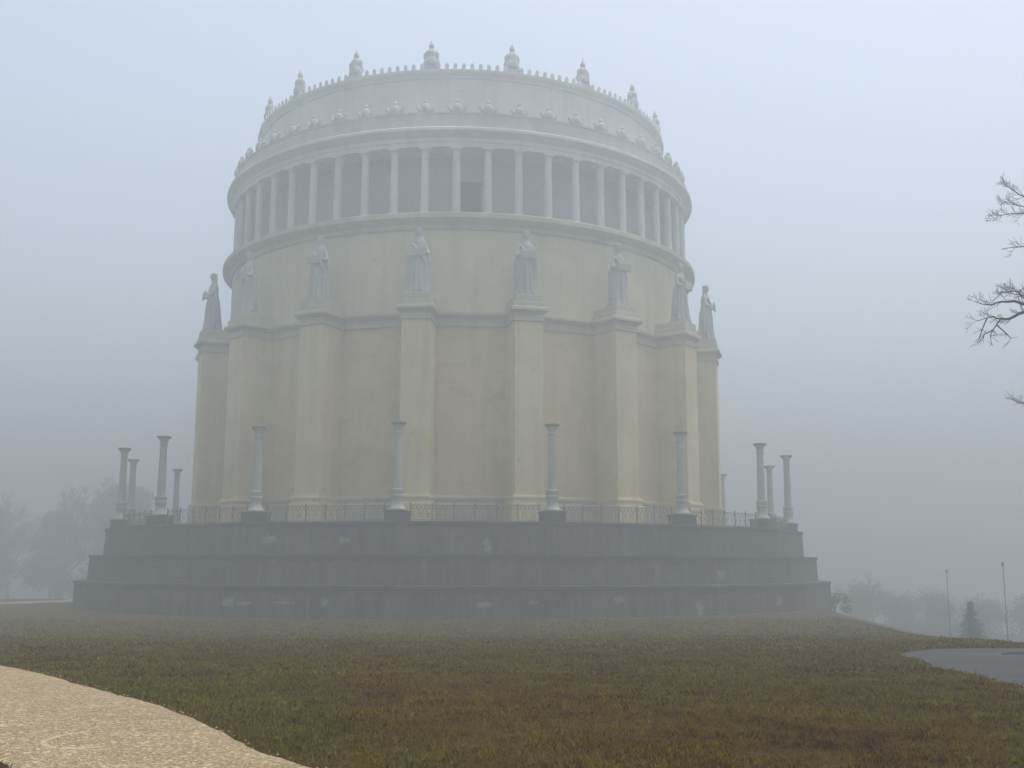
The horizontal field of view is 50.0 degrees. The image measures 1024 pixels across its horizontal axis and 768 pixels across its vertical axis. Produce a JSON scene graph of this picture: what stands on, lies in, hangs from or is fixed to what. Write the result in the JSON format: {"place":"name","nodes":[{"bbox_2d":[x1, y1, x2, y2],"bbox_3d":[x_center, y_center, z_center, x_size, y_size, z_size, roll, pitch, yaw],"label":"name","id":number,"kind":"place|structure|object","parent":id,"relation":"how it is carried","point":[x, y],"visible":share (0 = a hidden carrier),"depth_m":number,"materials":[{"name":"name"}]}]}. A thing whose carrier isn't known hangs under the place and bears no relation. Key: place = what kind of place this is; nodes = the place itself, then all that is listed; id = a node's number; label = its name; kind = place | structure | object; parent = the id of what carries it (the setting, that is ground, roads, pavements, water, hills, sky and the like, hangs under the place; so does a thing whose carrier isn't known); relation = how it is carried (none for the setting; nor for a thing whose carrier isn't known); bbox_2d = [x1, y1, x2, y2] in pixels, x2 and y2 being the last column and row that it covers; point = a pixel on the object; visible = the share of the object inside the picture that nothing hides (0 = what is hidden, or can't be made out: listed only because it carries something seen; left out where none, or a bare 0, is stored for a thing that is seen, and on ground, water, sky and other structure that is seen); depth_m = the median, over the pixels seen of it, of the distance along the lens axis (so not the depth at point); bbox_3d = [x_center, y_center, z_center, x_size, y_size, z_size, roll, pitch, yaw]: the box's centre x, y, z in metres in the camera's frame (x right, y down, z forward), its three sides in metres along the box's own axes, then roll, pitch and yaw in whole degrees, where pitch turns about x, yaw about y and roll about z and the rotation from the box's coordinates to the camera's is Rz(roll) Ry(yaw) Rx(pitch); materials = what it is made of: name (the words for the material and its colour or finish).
{"place":"outdoors","nodes":[
{"label":"outdoors","id":0,"kind":"place"},
{"bbox_2d":[0,599,72,603],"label":"path","id":1,"kind":"structure","parent":0,"point":[66,600],"depth_m":94.32,"materials":[{"name":"grey"}]},
{"bbox_2d":[0,666,326,767],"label":"gravel path","id":2,"kind":"structure","parent":0,"point":[180,728],"depth_m":10.49,"materials":[{"name":"beige gravel"}]},
{"bbox_2d":[0,532,1023,767],"bbox_3d":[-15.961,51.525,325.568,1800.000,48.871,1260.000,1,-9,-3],"label":"ground","id":3,"kind":"structure","parent":0,"point":[973,572],"depth_m":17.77,"materials":[{"name":"green plant"}]},
{"bbox_2d":[0,501,26,598],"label":"dense tree","id":4,"kind":"object","parent":3,"relation":"on","point":[9,570],"visible":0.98,"depth_m":172.05,"materials":[{"name":"grey plant"}]},
{"bbox_2d":[0,489,41,598],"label":"bare tree","id":5,"kind":"object","parent":3,"relation":"on","point":[20,531],"visible":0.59,"depth_m":191.43,"materials":[{"name":"grey plant"}]},
{"bbox_2d":[13,507,88,598],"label":"dense tree","id":6,"kind":"object","parent":3,"relation":"on","point":[40,568],"visible":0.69,"depth_m":181.64,"materials":[{"name":"grey plant"}]},
{"bbox_2d":[36,476,117,598],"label":"bare tree","id":7,"kind":"object","parent":3,"relation":"on","point":[74,528],"visible":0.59,"depth_m":178.65,"materials":[{"name":"grey plant"}]},
{"bbox_2d":[58,489,148,554],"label":"bare tree","id":8,"kind":"object","parent":3,"relation":"on","point":[95,530],"visible":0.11,"depth_m":180.46,"materials":[{"name":"grey plant"}]},
{"bbox_2d":[75,481,154,579],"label":"dense tree","id":9,"kind":"object","parent":3,"relation":"on","point":[104,512],"visible":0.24,"depth_m":179.06,"materials":[{"name":"grey plant"}]},
{"bbox_2d":[72,521,831,619],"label":"stepped podium","id":10,"kind":"object","parent":3,"relation":"on","point":[404,570],"visible":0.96,"depth_m":70.36,"materials":[{"name":"stone"}]},
{"bbox_2d":[109,447,130,527],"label":"candelabrum column","id":11,"kind":"structure","parent":10,"relation":"on","point":[117,519],"depth_m":87.22,"materials":[{"name":"stone"}]},
{"bbox_2d":[126,459,139,525],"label":"candelabrum column","id":12,"kind":"structure","parent":10,"relation":"on","point":[131,509],"depth_m":97.00,"materials":[{"name":"stone"}]},
{"bbox_2d":[123,510,153,526],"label":"iron railing","id":13,"kind":"object","parent":10,"relation":"on","point":[130,521],"visible":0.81,"depth_m":83.84,"materials":[{"name":"black metal"}]},
{"bbox_2d":[145,436,174,524],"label":"candelabrum column","id":14,"kind":"structure","parent":10,"relation":"on","point":[158,515],"depth_m":79.00,"materials":[{"name":"stone"}]},
{"bbox_2d":[171,469,182,523],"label":"candelabrum column","id":15,"kind":"structure","parent":10,"relation":"on","point":[177,472],"depth_m":106.91,"materials":[{"name":"stone"}]},
{"bbox_2d":[167,504,247,523],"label":"iron railing","id":16,"kind":"object","parent":10,"relation":"on","point":[206,510],"visible":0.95,"depth_m":76.11,"materials":[{"name":"black metal"}]},
{"bbox_2d":[240,426,271,521],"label":"candelabrum column","id":17,"kind":"structure","parent":10,"relation":"on","point":[255,512],"depth_m":73.29,"materials":[{"name":"stone"}]},
{"bbox_2d":[266,503,385,521],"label":"iron railing","id":18,"kind":"object","parent":10,"relation":"on","point":[325,509],"visible":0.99,"depth_m":72.09,"materials":[{"name":"black metal"}]},
{"bbox_2d":[383,421,409,520],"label":"candelabrum column","id":19,"kind":"structure","parent":10,"relation":"on","point":[396,511],"depth_m":70.70,"materials":[{"name":"stone"}]},
{"bbox_2d":[187,63,725,525],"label":"round hall","id":20,"kind":"structure","parent":10,"relation":"on","point":[473,372],"depth_m":83.58,"materials":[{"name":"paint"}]},
{"bbox_2d":[202,273,221,329],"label":"draped statue","id":21,"kind":"object","parent":20,"relation":"on","point":[212,318],"visible":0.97,"depth_m":92.08,"materials":[{"name":"stone"}]},
{"bbox_2d":[234,252,259,313],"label":"draped statue","id":22,"kind":"object","parent":20,"relation":"on","point":[247,302],"visible":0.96,"depth_m":85.76,"materials":[{"name":"stone"}]},
{"bbox_2d":[264,96,274,119],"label":"roof trophy","id":23,"kind":"object","parent":20,"relation":"on","point":[269,106],"visible":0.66,"depth_m":97.02,"materials":[{"name":"stone"}]},
{"bbox_2d":[292,69,305,98],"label":"roof trophy","id":24,"kind":"object","parent":20,"relation":"on","point":[300,83],"visible":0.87,"depth_m":91.77,"materials":[{"name":"stone"}]},
{"bbox_2d":[304,235,332,300],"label":"draped statue","id":25,"kind":"object","parent":20,"relation":"on","point":[320,277],"visible":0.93,"depth_m":81.36,"materials":[{"name":"stone"}]},
{"bbox_2d":[347,49,363,78],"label":"roof trophy","id":26,"kind":"object","parent":20,"relation":"on","point":[355,65],"visible":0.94,"depth_m":88.14,"materials":[{"name":"stone"}]},
{"bbox_2d":[406,227,431,292],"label":"draped statue","id":27,"kind":"object","parent":20,"relation":"on","point":[419,272],"visible":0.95,"depth_m":79.39,"materials":[{"name":"stone"}]},
{"bbox_2d":[423,40,439,68],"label":"roof trophy","id":28,"kind":"object","parent":20,"relation":"on","point":[431,58],"visible":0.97,"depth_m":86.49,"materials":[{"name":"stone"}]},
{"bbox_2d":[461,182,481,211],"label":"door","id":29,"kind":"structure","parent":20,"relation":"in","point":[470,195],"depth_m":84.97,"materials":[{"name":"grey metal"}]},
{"bbox_2d":[503,44,519,72],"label":"roof trophy","id":30,"kind":"object","parent":20,"relation":"on","point":[512,61],"visible":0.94,"depth_m":87.03,"materials":[{"name":"stone"}]},
{"bbox_2d":[513,230,538,295],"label":"draped statue","id":31,"kind":"object","parent":20,"relation":"on","point":[525,272],"visible":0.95,"depth_m":80.04,"materials":[{"name":"stone"}]},
{"bbox_2d":[575,59,590,88],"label":"roof trophy","id":32,"kind":"object","parent":20,"relation":"on","point":[582,74],"visible":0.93,"depth_m":89.68,"materials":[{"name":"stone"}]},
{"bbox_2d":[605,243,632,306],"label":"draped statue","id":33,"kind":"object","parent":20,"relation":"on","point":[619,268],"visible":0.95,"depth_m":83.23,"materials":[{"name":"stone"}]},
{"bbox_2d":[626,84,639,111],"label":"roof trophy","id":34,"kind":"object","parent":20,"relation":"on","point":[632,96],"visible":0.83,"depth_m":94.14,"materials":[{"name":"stone"}]},
{"bbox_2d":[652,111,660,132],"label":"roof trophy","id":35,"kind":"object","parent":20,"relation":"on","point":[656,120],"visible":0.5,"depth_m":99.97,"materials":[{"name":"stone"}]},
{"bbox_2d":[669,263,692,323],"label":"draped statue","id":36,"kind":"object","parent":20,"relation":"on","point":[680,306],"visible":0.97,"depth_m":88.65,"materials":[{"name":"stone"}]},
{"bbox_2d":[698,285,715,339],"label":"draped statue","id":37,"kind":"object","parent":20,"relation":"on","point":[706,329],"visible":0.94,"depth_m":95.65,"materials":[{"name":"stone"}]},
{"bbox_2d":[410,502,539,520],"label":"iron railing","id":38,"kind":"object","parent":10,"relation":"on","point":[475,505],"visible":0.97,"depth_m":71.06,"materials":[{"name":"black metal"}]},
{"bbox_2d":[538,423,566,521],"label":"candelabrum column","id":39,"kind":"structure","parent":10,"relation":"on","point":[552,512],"depth_m":71.53,"materials":[{"name":"stone"}]},
{"bbox_2d":[563,504,672,523],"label":"iron railing","id":40,"kind":"object","parent":10,"relation":"on","point":[618,509],"visible":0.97,"depth_m":73.60,"materials":[{"name":"black metal"}]},
{"bbox_2d":[667,432,697,524],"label":"candelabrum column","id":41,"kind":"structure","parent":10,"relation":"on","point":[681,515],"depth_m":75.71,"materials":[{"name":"stone"}]},
{"bbox_2d":[689,507,756,526],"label":"iron railing","id":42,"kind":"object","parent":10,"relation":"on","point":[724,515],"visible":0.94,"depth_m":79.26,"materials":[{"name":"black metal"}]},
{"bbox_2d":[721,474,726,525],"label":"candelabrum column","id":43,"kind":"structure","parent":10,"relation":"on","point":[723,476],"depth_m":111.56,"materials":[{"name":"stone"}]},
{"bbox_2d":[749,443,775,527],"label":"candelabrum column","id":44,"kind":"structure","parent":10,"relation":"on","point":[764,520],"depth_m":82.75,"materials":[{"name":"stone"}]},
{"bbox_2d":[764,466,775,518],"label":"candelabrum column","id":45,"kind":"structure","parent":10,"relation":"on","point":[770,499],"depth_m":101.92,"materials":[{"name":"stone"}]},
{"bbox_2d":[768,513,786,529],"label":"iron railing","id":46,"kind":"object","parent":10,"relation":"on","point":[779,524],"visible":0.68,"depth_m":88.36,"materials":[{"name":"black metal"}]},
{"bbox_2d":[780,455,797,530],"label":"candelabrum column","id":47,"kind":"structure","parent":10,"relation":"on","point":[792,524],"depth_m":91.82,"materials":[{"name":"stone"}]},
{"bbox_2d":[829,592,851,613],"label":"leafy bush","id":48,"kind":"object","parent":3,"relation":"on","point":[833,600],"visible":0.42,"depth_m":89.14,"materials":[{"name":"grey plant"}]},
{"bbox_2d":[830,584,877,621],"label":"leafy bush","id":49,"kind":"object","parent":3,"relation":"on","point":[859,597],"visible":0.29,"depth_m":148.77,"materials":[{"name":"grey plant"}]},
{"bbox_2d":[844,572,895,621],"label":"bare tree","id":50,"kind":"object","parent":3,"relation":"on","point":[869,582],"visible":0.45,"depth_m":159.31,"materials":[{"name":"grey plant"}]},
{"bbox_2d":[845,588,923,631],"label":"leafy bush","id":51,"kind":"object","parent":3,"relation":"on","point":[907,625],"visible":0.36,"depth_m":152.53,"materials":[{"name":"grey plant"}]},
{"bbox_2d":[880,594,963,634],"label":"leafy bush","id":52,"kind":"object","parent":3,"relation":"on","point":[896,609],"visible":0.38,"depth_m":151.14,"materials":[{"name":"grey plant"}]},
{"bbox_2d":[945,569,951,636],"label":"lamp post","id":53,"kind":"object","parent":3,"relation":"on","point":[946,570],"visible":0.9,"depth_m":91.33,"materials":[{"name":"metal"}]},
{"bbox_2d":[906,588,1003,638],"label":"leafy bush","id":54,"kind":"object","parent":3,"relation":"on","point":[926,600],"visible":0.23,"depth_m":152.25,"materials":[{"name":"grey plant"}]},
{"bbox_2d":[923,596,1013,638],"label":"leafy bush","id":55,"kind":"object","parent":3,"relation":"on","point":[939,630],"visible":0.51,"depth_m":138.56,"materials":[{"name":"grey plant"}]},
{"bbox_2d":[953,602,991,639],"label":"spruce tree","id":56,"kind":"object","parent":3,"relation":"on","point":[971,628],"visible":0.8,"depth_m":79.40,"materials":[{"name":"grey plant"}]},
{"bbox_2d":[963,598,1023,641],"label":"leafy bush","id":57,"kind":"object","parent":3,"relation":"on","point":[1018,617],"visible":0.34,"depth_m":136.97,"materials":[{"name":"grey plant"}]},
{"bbox_2d":[964,175,1023,407],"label":"bare tree","id":58,"kind":"object","parent":3,"relation":"on","point":[1012,287],"visible":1,"depth_m":29.95,"materials":[{"name":"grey plant"}]},
{"bbox_2d":[1001,562,1008,640],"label":"lamp post","id":59,"kind":"object","parent":3,"relation":"on","point":[1002,563],"visible":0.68,"depth_m":80.76,"materials":[{"name":"metal"}]},
{"bbox_2d":[1007,593,1023,642],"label":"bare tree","id":60,"kind":"object","parent":3,"relation":"on","point":[1020,603],"visible":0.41,"depth_m":141.03,"materials":[{"name":"grey plant"}]},
{"bbox_2d":[0,0,1023,548],"label":"sky","id":61,"kind":"structure","parent":0,"point":[841,162],"materials":[{"name":"blue"}]},
{"bbox_2d":[900,648,1023,686],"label":"road","id":62,"kind":"structure","parent":0,"point":[997,664],"depth_m":21.04,"materials":[{"name":"grey asphalt"}]},
{"bbox_2d":[1002,652,1023,654],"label":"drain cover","id":63,"kind":"object","parent":62,"relation":"on","point":[1014,653],"visible":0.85,"depth_m":23.86,"materials":[{"name":"grey metal"}]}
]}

